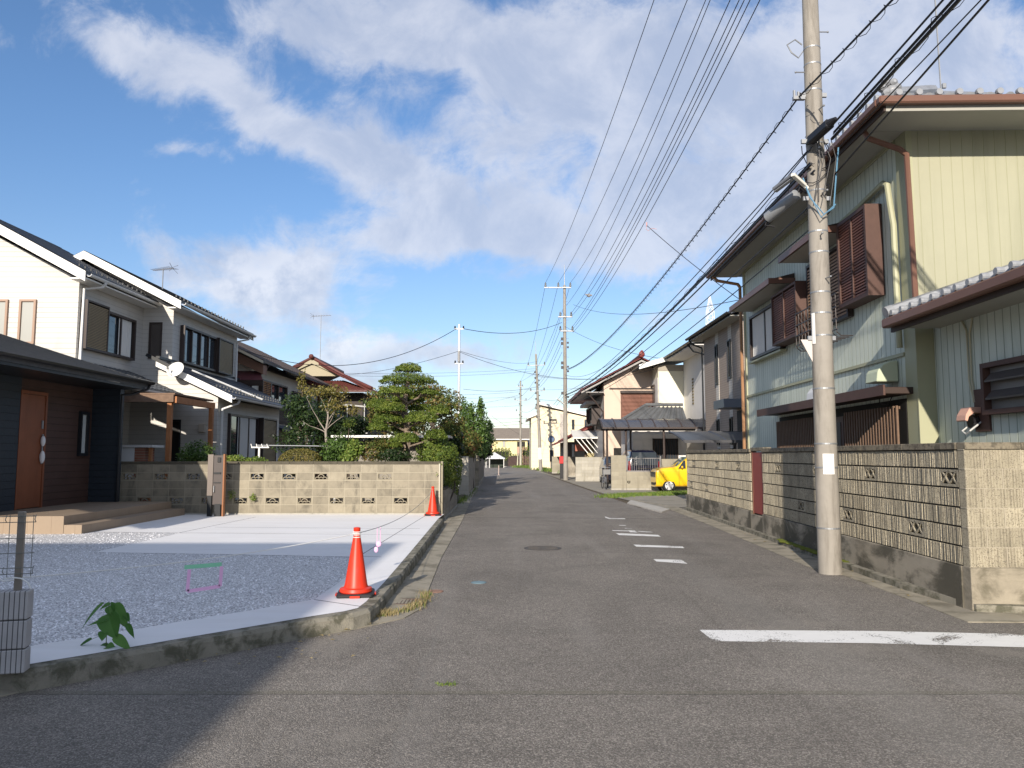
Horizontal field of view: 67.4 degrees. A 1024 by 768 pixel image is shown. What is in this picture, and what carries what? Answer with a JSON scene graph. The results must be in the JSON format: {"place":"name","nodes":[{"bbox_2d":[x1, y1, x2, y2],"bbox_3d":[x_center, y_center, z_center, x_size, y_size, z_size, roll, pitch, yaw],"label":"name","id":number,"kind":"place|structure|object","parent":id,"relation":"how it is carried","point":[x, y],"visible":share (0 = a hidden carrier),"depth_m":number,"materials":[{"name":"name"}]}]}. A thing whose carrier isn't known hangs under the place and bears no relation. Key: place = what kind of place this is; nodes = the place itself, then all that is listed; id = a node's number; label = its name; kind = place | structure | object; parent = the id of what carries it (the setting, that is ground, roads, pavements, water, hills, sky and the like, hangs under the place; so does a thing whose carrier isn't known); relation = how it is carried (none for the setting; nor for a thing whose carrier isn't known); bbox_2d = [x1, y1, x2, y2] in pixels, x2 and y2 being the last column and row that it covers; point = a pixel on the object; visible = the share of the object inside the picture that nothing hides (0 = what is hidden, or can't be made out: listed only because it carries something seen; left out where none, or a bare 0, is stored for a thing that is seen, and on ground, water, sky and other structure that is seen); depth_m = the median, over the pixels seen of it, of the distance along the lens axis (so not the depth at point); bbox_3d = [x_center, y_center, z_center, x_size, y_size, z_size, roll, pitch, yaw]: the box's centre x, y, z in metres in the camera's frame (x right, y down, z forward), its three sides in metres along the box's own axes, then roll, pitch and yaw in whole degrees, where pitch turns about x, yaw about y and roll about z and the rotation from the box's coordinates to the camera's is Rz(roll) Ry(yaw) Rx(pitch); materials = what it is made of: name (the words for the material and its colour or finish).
{"place":"outdoors","nodes":[
{"label":"outdoors","id":0,"kind":"place"},
{"bbox_2d":[0,528,348,645],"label":"gravel bed","id":1,"kind":"object","parent":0,"point":[201,573],"visible":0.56,"depth_m":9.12,"materials":[{"name":"gravel"}]},
{"bbox_2d":[30,514,443,663],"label":"concrete slab","id":2,"kind":"structure","parent":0,"point":[236,536],"depth_m":12.39,"materials":[{"name":"concrete"}]},
{"bbox_2d":[80,602,133,652],"bbox_3d":[-3.124,1.941,5.901,0.477,0.509,0.143,0,-5,0],"label":"sapling","id":3,"kind":"object","parent":2,"relation":"on","point":[112,619],"visible":0.81,"depth_m":5.88,"materials":[{"name":"plant"}]},
{"bbox_2d":[207,454,226,515],"bbox_3d":[-7.157,2.447,18.586,0.405,1.500,0.140,0,-5,0],"label":"mail post","id":4,"kind":"object","parent":2,"relation":"on","point":[216,482],"visible":1,"depth_m":18.56,"materials":[{"name":"brown metal"}]},
{"bbox_2d":[119,461,442,516],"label":"block wall","id":5,"kind":"structure","parent":2,"relation":"on","point":[412,482],"depth_m":19.20,"materials":[{"name":"concrete"}]},
{"bbox_2d":[335,527,375,597],"bbox_3d":[-1.644,1.869,8.120,0.420,0.705,0.420,1,-5,-8],"label":"traffic cone","id":6,"kind":"object","parent":2,"relation":"on","point":[356,585],"visible":1,"depth_m":8.03,"materials":[{"name":"plastic"}]},
{"bbox_2d":[424,486,440,515],"bbox_3d":[-1.942,2.862,18.824,0.420,0.705,0.420,1,-5,-8],"label":"traffic cone","id":7,"kind":"object","parent":2,"relation":"on","point":[432,509],"visible":1,"depth_m":18.73,"materials":[{"name":"plastic"}]},
{"bbox_2d":[235,489,463,502],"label":"garden soil","id":8,"kind":"structure","parent":0,"point":[341,499],"depth_m":26.49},
{"bbox_2d":[121,445,163,500],"bbox_3d":[-10.125,2.525,20.454,1.350,1.790,0.700,0,-5,0],"label":"storage cabinet","id":9,"kind":"object","parent":8,"relation":"on","point":[138,452],"visible":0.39,"depth_m":20.23,"materials":[{"name":"grey metal"}]},
{"bbox_2d":[0,219,286,502],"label":"white house","id":10,"kind":"structure","parent":8,"relation":"on","point":[84,305],"depth_m":24.46,"materials":[{"name":"paint"}]},
{"bbox_2d":[0,299,8,335],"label":"window","id":11,"kind":"structure","parent":10,"relation":"in","point":[4,303],"depth_m":21.54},
{"bbox_2d":[17,299,36,343],"bbox_3d":[-13.595,-1.749,21.524,0.470,1.260,0.060,0,-5,0],"label":"window","id":12,"kind":"structure","parent":10,"relation":"in","point":[26,328],"depth_m":21.53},
{"bbox_2d":[104,311,136,360],"bbox_3d":[-12.120,-1.465,23.722,0.160,1.300,1.730,0,-5,0],"label":"window","id":13,"kind":"structure","parent":10,"relation":"in","point":[122,329],"depth_m":23.84,"materials":[{"name":"glass"}]},
{"bbox_2d":[148,322,162,358],"bbox_3d":[-11.760,-1.433,25.316,0.420,1.210,0.050,0,-5,0],"label":"window","id":14,"kind":"structure","parent":10,"relation":"in","point":[155,328],"depth_m":25.32,"materials":[{"name":"brown metal"}]},
{"bbox_2d":[171,420,180,460],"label":"window","id":15,"kind":"structure","parent":10,"relation":"in","point":[176,429],"depth_m":24.42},
{"bbox_2d":[179,325,217,371],"bbox_3d":[-11.120,-1.221,27.330,0.160,1.280,2.900,0,-5,0],"label":"window","id":16,"kind":"structure","parent":10,"relation":"in","point":[198,349],"depth_m":27.21,"materials":[{"name":"glass"}]},
{"bbox_2d":[226,413,258,478],"bbox_3d":[-9.350,2.247,26.707,0.100,2.300,2.800,0,-5,0],"label":"window","id":17,"kind":"structure","parent":10,"relation":"in","point":[242,430],"depth_m":26.63,"materials":[{"name":"glass"}]},
{"bbox_2d":[124,393,214,502],"bbox_3d":[-10.070,1.979,22.393,1.760,3.235,2.840,0,-5,0],"label":"pergola","id":18,"kind":"object","parent":8,"relation":"on","point":[170,399],"visible":0.7,"depth_m":21.18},
{"bbox_2d":[175,439,216,478],"bbox_3d":[-8.374,2.431,20.294,1.068,1.960,0.900,0,-5,0],"label":"shrub","id":19,"kind":"object","parent":8,"relation":"on","point":[197,454],"visible":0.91,"depth_m":20.17,"materials":[{"name":"green plant"}]},
{"bbox_2d":[237,342,332,478],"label":"brown roof house","id":20,"kind":"structure","parent":8,"relation":"on","point":[266,375],"depth_m":36.08,"materials":[{"name":"tile"}]},
{"bbox_2d":[271,382,287,410],"bbox_3d":[-11.200,0.712,36.691,0.200,1.400,2.600,0,-5,0],"label":"window","id":21,"kind":"structure","parent":20,"relation":"in","point":[278,391],"depth_m":36.77,"materials":[{"name":"glass"}]},
{"bbox_2d":[277,448,321,502],"bbox_3d":[-5.654,2.566,20.454,1.180,1.722,1.067,0,-5,0],"label":"shrub","id":22,"kind":"object","parent":8,"relation":"on","point":[312,456],"visible":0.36,"depth_m":20.30,"materials":[{"name":"green plant"}]},
{"bbox_2d":[268,391,347,502],"bbox_3d":[-6.490,2.034,24.677,2.461,3.581,2.441,0,-5,0],"label":"evergreen tree","id":23,"kind":"object","parent":8,"relation":"on","point":[295,414],"visible":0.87,"depth_m":24.33,"materials":[{"name":"green plant"}]},
{"bbox_2d":[315,433,350,502],"bbox_3d":[-4.819,2.396,20.896,1.006,2.145,0.999,-4,-7,38],"label":"shrub","id":24,"kind":"object","parent":8,"relation":"on","point":[334,451],"visible":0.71,"depth_m":20.74,"materials":[{"name":"green plant"}]},
{"bbox_2d":[304,382,363,474],"bbox_3d":[-5.309,1.780,22.730,1.847,3.701,1.292,0,-5,0],"label":"bare tree","id":25,"kind":"object","parent":8,"relation":"on","point":[336,394],"visible":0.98,"depth_m":22.77,"materials":[{"name":"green plant"}]},
{"bbox_2d":[282,354,385,478],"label":"red roof house","id":26,"kind":"structure","parent":8,"relation":"on","point":[327,374],"depth_m":45.69,"materials":[{"name":"paint"}]},
{"bbox_2d":[316,395,370,441],"bbox_3d":[-5.702,2.118,25.512,2.277,3.566,1.340,-2,-6,19],"label":"shrub","id":27,"kind":"object","parent":8,"relation":"on","point":[357,429],"visible":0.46,"depth_m":25.24,"materials":[{"name":"green plant"}]},
{"bbox_2d":[340,438,364,478],"bbox_3d":[-4.266,2.432,20.476,0.698,1.993,0.547,0,-5,0],"label":"shrub","id":28,"kind":"object","parent":8,"relation":"on","point":[353,450],"visible":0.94,"depth_m":20.42,"materials":[{"name":"green plant"}]},
{"bbox_2d":[359,435,392,502],"bbox_3d":[-3.687,2.412,20.837,0.858,2.093,1.065,-4,-7,36],"label":"shrub","id":29,"kind":"object","parent":8,"relation":"on","point":[374,447],"visible":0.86,"depth_m":20.78,"materials":[{"name":"green plant"}]},
{"bbox_2d":[331,435,452,502],"bbox_3d":[-3.800,2.725,24.503,3.700,2.140,1.300,0,-5,0],"label":"garden canopy","id":30,"kind":"object","parent":8,"relation":"on","point":[413,449],"visible":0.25,"depth_m":24.93,"materials":[{"name":"metal"}]},
{"bbox_2d":[374,447,415,460],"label":"shrub","id":31,"kind":"object","parent":8,"relation":"on","point":[393,454],"visible":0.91,"depth_m":20.48,"materials":[{"name":"green plant"}]},
{"bbox_2d":[322,427,467,462],"bbox_3d":[-3.958,2.701,26.564,5.164,2.618,3.175,-3,-6,31],"label":"shrub","id":32,"kind":"object","parent":8,"relation":"on","point":[457,442],"visible":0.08,"depth_m":25.80,"materials":[{"name":"green plant"}]},
{"bbox_2d":[366,362,449,502],"bbox_3d":[-2.989,1.426,21.263,2.506,4.172,2.574,0,-5,0],"label":"topiary tree","id":33,"kind":"object","parent":8,"relation":"on","point":[406,437],"visible":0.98,"depth_m":21.26,"materials":[{"name":"green plant"}]},
{"bbox_2d":[358,381,467,443],"bbox_3d":[-3.186,1.796,25.259,3.546,4.159,2.654,0,-5,0],"label":"maple tree","id":34,"kind":"object","parent":8,"relation":"on","point":[444,423],"visible":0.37,"depth_m":24.73,"materials":[{"name":"green plant"}]},
{"bbox_2d":[417,444,458,460],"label":"shrub","id":35,"kind":"object","parent":8,"relation":"on","point":[436,451],"visible":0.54,"depth_m":20.76,"materials":[{"name":"green plant"}]},
{"bbox_2d":[415,436,463,500],"bbox_3d":[-2.147,2.523,21.888,1.373,2.113,5.558,0,-5,0],"label":"shrub","id":36,"kind":"object","parent":8,"relation":"on","point":[451,473],"visible":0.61,"depth_m":20.73,"materials":[{"name":"green plant"}]},
{"bbox_2d":[442,415,475,456],"bbox_3d":[-2.393,2.873,31.732,1.873,3.241,1.746,0,-5,0],"label":"roadside tree","id":37,"kind":"object","parent":8,"relation":"on","point":[467,443],"visible":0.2,"depth_m":31.43,"materials":[{"name":"green plant"}]},
{"bbox_2d":[458,396,488,487],"bbox_3d":[-1.824,2.712,35.926,1.479,4.327,1.271,0,-5,0],"label":"roadside tree","id":38,"kind":"object","parent":8,"relation":"on","point":[467,412],"visible":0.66,"depth_m":35.80,"materials":[{"name":"green plant"}]},
{"bbox_2d":[473,418,497,460],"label":"roadside tree","id":39,"kind":"object","parent":8,"relation":"on","point":[487,451],"visible":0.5,"depth_m":45.63,"materials":[{"name":"green plant"}]},
{"bbox_2d":[490,428,528,457],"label":"yellow house","id":40,"kind":"structure","parent":0,"point":[505,438],"depth_m":129.66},
{"bbox_2d":[0,465,1023,767],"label":"road","id":41,"kind":"structure","parent":0,"point":[588,645],"depth_m":5.55,"materials":[{"name":"asphalt"}]},
{"bbox_2d":[0,519,443,692],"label":"kerb","id":42,"kind":"structure","parent":41,"relation":"on","point":[48,674],"depth_m":6.21,"materials":[{"name":"concrete"}]},
{"bbox_2d":[0,511,36,674],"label":"fence","id":43,"kind":"object","parent":42,"relation":"on","point":[16,607],"visible":1,"depth_m":5.22,"materials":[{"name":"grey metal"}]},
{"bbox_2d":[14,534,352,578],"bbox_3d":[-2.528,1.478,6.704,0.009,0.065,3.390,-3,-6,31],"label":"barrier string","id":44,"kind":"object","parent":43,"relation":"attached to","point":[176,562],"visible":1,"depth_m":6.28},
{"bbox_2d":[186,566,222,592],"bbox_3d":[-2.713,1.726,6.778,0.325,0.233,0.002,0,-5,0],"label":"marking tape","id":45,"kind":"object","parent":44,"relation":"hanging from","point":[188,590],"visible":1,"depth_m":6.77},
{"bbox_2d":[0,475,484,696],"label":"gutter","id":46,"kind":"object","parent":41,"relation":"on","point":[421,575],"visible":0.41,"depth_m":10.57,"materials":[{"name":"concrete"}]},
{"bbox_2d":[377,587,435,617],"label":"straw weeds","id":47,"kind":"object","parent":46,"relation":"on","point":[411,605],"visible":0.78,"depth_m":8.10,"materials":[{"name":"beige plant"}]},
{"bbox_2d":[439,481,457,519],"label":"roadside wall","id":48,"kind":"structure","parent":41,"relation":"on","point":[449,506],"depth_m":20.73,"materials":[{"name":"concrete"}]},
{"bbox_2d":[459,456,468,495],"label":"gate pier","id":49,"kind":"structure","parent":41,"relation":"on","point":[463,487],"depth_m":29.80,"materials":[{"name":"concrete"}]},
{"bbox_2d":[686,449,756,527],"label":"ribbed wall","id":50,"kind":"structure","parent":41,"relation":"on","point":[719,483],"depth_m":18.71,"materials":[{"name":"concrete"}]},
{"bbox_2d":[537,471,1023,622],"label":"gutter","id":51,"kind":"object","parent":41,"relation":"on","point":[949,609],"visible":0.75,"depth_m":10.00,"materials":[{"name":"concrete"}]},
{"bbox_2d":[787,0,841,574],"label":"utility pole","id":52,"kind":"object","parent":41,"relation":"on","point":[818,344],"visible":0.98,"depth_m":10.81,"materials":[{"name":"concrete"}]},
{"bbox_2d":[566,101,795,369],"bbox_3d":[3.890,-2.274,30.877,0.099,1.052,39.539,0,-5,-1],"label":"communication cable","id":53,"kind":"object","parent":52,"relation":"attached to","point":[686,246],"visible":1,"depth_m":16.15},
{"bbox_2d":[566,162,812,394],"bbox_3d":[3.882,-0.975,30.656,0.040,0.696,39.700,0,-5,-1],"label":"communication cable","id":54,"kind":"object","parent":52,"relation":"attached to","point":[761,216],"visible":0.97,"depth_m":14.93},
{"bbox_2d":[565,162,814,394],"bbox_3d":[3.875,-0.979,30.656,0.129,0.755,39.660,0,-5,-1],"label":"communication cable","id":55,"kind":"object","parent":52,"relation":"attached to","point":[710,266],"visible":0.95,"depth_m":15.61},
{"bbox_2d":[565,170,815,397],"bbox_3d":[3.901,-0.862,30.646,0.029,0.712,39.700,0,-5,-1],"label":"communication cable","id":56,"kind":"object","parent":52,"relation":"attached to","point":[763,223],"visible":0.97,"depth_m":16.90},
{"bbox_2d":[565,194,822,400],"bbox_3d":[3.951,-0.579,30.619,0.018,0.570,39.701,0,-5,-1],"label":"communication cable","id":57,"kind":"object","parent":52,"relation":"attached to","point":[719,287],"visible":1,"depth_m":15.23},
{"bbox_2d":[565,211,830,403],"bbox_3d":[4.001,-0.293,30.593,0.018,0.644,39.704,0,-5,-1],"label":"communication cable","id":58,"kind":"object","parent":52,"relation":"attached to","point":[718,305],"visible":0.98,"depth_m":15.55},
{"bbox_2d":[764,187,806,226],"bbox_3d":[4.041,-2.632,11.420,0.226,0.455,0.699,3,-6,-32],"label":"clear closure","id":59,"kind":"object","parent":52,"relation":"attached to","point":[785,203],"visible":0.98,"depth_m":11.36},
{"bbox_2d":[772,173,808,191],"bbox_3d":[3.936,-2.848,10.981,0.395,0.190,0.455,4,-7,-39],"label":"street lamp","id":60,"kind":"object","parent":52,"relation":"attached to","point":[786,181],"visible":1,"depth_m":10.88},
{"bbox_2d":[806,117,836,144],"bbox_3d":[4.305,-3.518,10.708,0.125,0.163,0.737,1,-5,-9],"label":"cable closure","id":61,"kind":"object","parent":52,"relation":"attached to","point":[819,132],"visible":1,"depth_m":10.63,"materials":[{"name":"black plastic"}]},
{"bbox_2d":[798,0,897,96],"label":"communication cable","id":62,"kind":"object","parent":52,"relation":"attached to","point":[854,39],"visible":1,"depth_m":9.51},
{"bbox_2d":[835,0,943,122],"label":"communication cable","id":63,"kind":"object","parent":52,"relation":"attached to","point":[939,4],"visible":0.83,"depth_m":9.14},
{"bbox_2d":[833,0,952,132],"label":"communication cable","id":64,"kind":"object","parent":52,"relation":"attached to","point":[927,27],"visible":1,"depth_m":9.21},
{"bbox_2d":[830,0,960,139],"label":"communication cable","id":65,"kind":"object","parent":52,"relation":"attached to","point":[911,51],"visible":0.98,"depth_m":9.09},
{"bbox_2d":[833,0,963,134],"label":"communication cable","id":66,"kind":"object","parent":52,"relation":"attached to","point":[898,62],"visible":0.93,"depth_m":9.14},
{"bbox_2d":[839,0,980,147],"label":"communication cable","id":67,"kind":"object","parent":52,"relation":"attached to","point":[979,1],"visible":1,"depth_m":8.88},
{"bbox_2d":[834,0,989,175],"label":"communication cable","id":68,"kind":"object","parent":52,"relation":"attached to","point":[927,69],"visible":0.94,"depth_m":8.68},
{"bbox_2d":[685,507,1023,613],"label":"kerb","id":69,"kind":"structure","parent":41,"relation":"on","point":[910,587],"depth_m":9.58,"materials":[{"name":"concrete"}]},
{"bbox_2d":[700,630,1023,646],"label":"road marking","id":70,"kind":"object","parent":41,"relation":"on","point":[984,639],"visible":1,"depth_m":6.84,"materials":[{"name":"paint"}]},
{"bbox_2d":[761,442,963,607],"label":"ribbed wall","id":71,"kind":"structure","parent":41,"relation":"on","point":[900,513],"depth_m":9.91,"materials":[{"name":"concrete"}]},
{"bbox_2d":[750,447,770,531],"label":"red gate","id":72,"kind":"structure","parent":71,"relation":"attached to","point":[757,487],"depth_m":15.84,"materials":[{"name":"metal"}]},
{"bbox_2d":[956,442,1023,610],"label":"ribbed wall","id":73,"kind":"structure","parent":41,"relation":"on","point":[991,481],"depth_m":8.08,"materials":[{"name":"concrete"}]},
{"bbox_2d":[0,0,1023,434],"label":"sky","id":74,"kind":"structure","parent":0,"point":[404,173],"materials":[{"name":"blue"}]},
{"bbox_2d":[455,460,684,507],"bbox_3d":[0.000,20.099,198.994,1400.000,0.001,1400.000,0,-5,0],"label":"ground","id":75,"kind":"structure","parent":0,"point":[551,473],"depth_m":43.03,"materials":[{"name":"concrete"}]},
{"bbox_2d":[0,334,184,533],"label":"dark house","id":76,"kind":"structure","parent":75,"relation":"on","point":[61,424],"depth_m":17.10,"materials":[{"name":"blue"}]},
{"bbox_2d":[14,390,48,509],"bbox_3d":[-10.330,1.415,16.550,0.140,2.520,0.940,0,-5,0],"label":"door","id":77,"kind":"structure","parent":76,"relation":"in","point":[33,408],"depth_m":16.56,"materials":[{"name":"brown wood"}]},
{"bbox_2d":[77,411,89,455],"bbox_3d":[-10.365,1.206,18.578,0.070,1.070,0.380,0,-5,0],"label":"window","id":78,"kind":"structure","parent":76,"relation":"in","point":[84,417],"depth_m":18.60,"materials":[{"name":"grey glass"}]},
{"bbox_2d":[527,341,544,470],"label":"utility pole","id":79,"kind":"object","parent":75,"relation":"on","point":[538,423],"visible":0.99,"depth_m":79.98,"materials":[{"name":"concrete"}]},
{"bbox_2d":[525,402,585,469],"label":"cream house","id":80,"kind":"structure","parent":75,"relation":"on","point":[552,432],"depth_m":87.87,"materials":[{"name":"paint"}]},
{"bbox_2d":[544,265,573,479],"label":"utility pole","id":81,"kind":"object","parent":75,"relation":"on","point":[564,367],"visible":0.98,"depth_m":50.58,"materials":[{"name":"concrete"}]},
{"bbox_2d":[571,0,729,312],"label":"power line","id":82,"kind":"object","parent":81,"relation":"attached to","point":[666,137],"visible":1,"depth_m":23.26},
{"bbox_2d":[575,0,738,311],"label":"power line","id":83,"kind":"object","parent":81,"relation":"attached to","point":[674,136],"visible":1,"depth_m":22.05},
{"bbox_2d":[572,0,744,326],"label":"power line","id":84,"kind":"object","parent":81,"relation":"attached to","point":[677,138],"visible":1,"depth_m":22.31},
{"bbox_2d":[573,0,749,328],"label":"power line","id":85,"kind":"object","parent":81,"relation":"attached to","point":[682,136],"visible":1,"depth_m":21.68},
{"bbox_2d":[574,0,759,330],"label":"power line","id":86,"kind":"object","parent":81,"relation":"attached to","point":[687,142],"visible":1,"depth_m":21.35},
{"bbox_2d":[569,150,808,390],"bbox_3d":[3.861,-1.174,30.675,0.018,0.674,39.698,0,-5,-1],"label":"communication cable","id":87,"kind":"object","parent":81,"relation":"attached to","point":[711,257],"visible":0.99,"depth_m":15.41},
{"bbox_2d":[575,457,601,480],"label":"block wall","id":88,"kind":"structure","parent":75,"relation":"on","point":[586,468],"depth_m":47.72,"materials":[{"name":"concrete"}]},
{"bbox_2d":[611,455,626,489],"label":"block wall","id":89,"kind":"structure","parent":75,"relation":"on","point":[618,472],"depth_m":35.77,"materials":[{"name":"concrete"}]},
{"bbox_2d":[555,475,686,506],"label":"lot ground","id":90,"kind":"structure","parent":0,"point":[677,501],"depth_m":30.06,"materials":[{"name":"concrete"}]},
{"bbox_2d":[558,426,597,456],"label":"brown house","id":91,"kind":"structure","parent":90,"relation":"on","point":[584,438],"depth_m":52.23,"materials":[{"name":"red tile"}]},
{"bbox_2d":[568,350,658,481],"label":"pink house","id":92,"kind":"structure","parent":90,"relation":"on","point":[624,396],"depth_m":46.95,"materials":[{"name":"paint"}]},
{"bbox_2d":[586,406,599,425],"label":"window","id":93,"kind":"structure","parent":92,"relation":"in","point":[593,412],"depth_m":48.65,"materials":[{"name":"brown metal"}]},
{"bbox_2d":[594,489,686,498],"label":"lawn grass","id":94,"kind":"structure","parent":90,"relation":"on","point":[647,493],"depth_m":30.70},
{"bbox_2d":[623,449,658,470],"bbox_3d":[6.620,4.433,40.547,1.698,1.962,4.466,0,-5,0],"label":"navy van","id":95,"kind":"object","parent":90,"relation":"on","point":[639,453],"visible":0.12,"depth_m":38.42,"materials":[{"name":"paint"}]},
{"bbox_2d":[595,418,705,487],"bbox_3d":[7.150,3.525,39.544,5.370,3.525,3.060,0,-5,0],"label":"carport","id":96,"kind":"object","parent":90,"relation":"on","point":[650,424],"visible":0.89,"depth_m":38.61,"materials":[{"name":"metal"}]},
{"bbox_2d":[621,403,685,459],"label":"tiled annex","id":97,"kind":"object","parent":90,"relation":"on","point":[675,447],"visible":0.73,"depth_m":41.59,"materials":[{"name":"white paint"}]},
{"bbox_2d":[652,439,677,459],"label":"window","id":98,"kind":"structure","parent":97,"relation":"in","point":[656,445],"depth_m":41.51,"materials":[{"name":"glass"}]},
{"bbox_2d":[626,472,687,489],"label":"block wall","id":99,"kind":"structure","parent":90,"relation":"on","point":[638,480],"depth_m":35.73,"materials":[{"name":"concrete"}]},
{"bbox_2d":[630,341,705,456],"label":"stucco house","id":100,"kind":"structure","parent":90,"relation":"on","point":[672,382],"depth_m":44.23,"materials":[{"name":"white paint"}]},
{"bbox_2d":[650,457,687,491],"bbox_3d":[8.007,4.024,34.328,3.443,1.629,1.646,0,-5,0],"label":"yellow car","id":101,"kind":"object","parent":90,"relation":"on","point":[671,477],"visible":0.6,"depth_m":33.70,"materials":[{"name":"paint"}]},
{"bbox_2d":[668,431,746,448],"bbox_3d":[7.225,2.673,24.458,4.020,2.434,2.260,0,-5,0],"label":"carport","id":102,"kind":"object","parent":90,"relation":"on","point":[735,437],"visible":0.5,"depth_m":24.17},
{"bbox_2d":[706,78,1023,451],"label":"green house","id":103,"kind":"structure","parent":90,"relation":"on","point":[925,216],"depth_m":11.23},
{"bbox_2d":[749,304,785,360],"bbox_3d":[5.897,-1.218,17.828,0.120,1.080,2.320,0,-5,1],"label":"window","id":104,"kind":"structure","parent":103,"relation":"in","point":[760,325],"depth_m":18.15,"materials":[{"name":"glass"}]},
{"bbox_2d":[836,416,844,445],"bbox_3d":[5.826,1.666,13.957,0.039,2.100,1.200,0,-5,1],"label":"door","id":105,"kind":"structure","parent":103,"relation":"in","point":[839,420],"depth_m":13.54,"materials":[{"name":"grey metal"}]},
{"bbox_2d":[956,407,980,434],"bbox_3d":[5.877,0.478,9.861,0.226,0.351,0.220,0,-5,1],"label":"meter cover","id":106,"kind":"object","parent":103,"relation":"attached to","point":[973,421],"visible":0.98,"depth_m":9.80,"materials":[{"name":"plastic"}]},
{"bbox_2d":[979,355,1023,414],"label":"window","id":107,"kind":"structure","parent":103,"relation":"in","point":[1001,381],"depth_m":9.24,"materials":[{"name":"brown glass"}]},
{"bbox_2d":[685,311,746,449],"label":"taupe house","id":108,"kind":"structure","parent":0,"point":[719,336],"depth_m":28.55,"materials":[{"name":"paint"}]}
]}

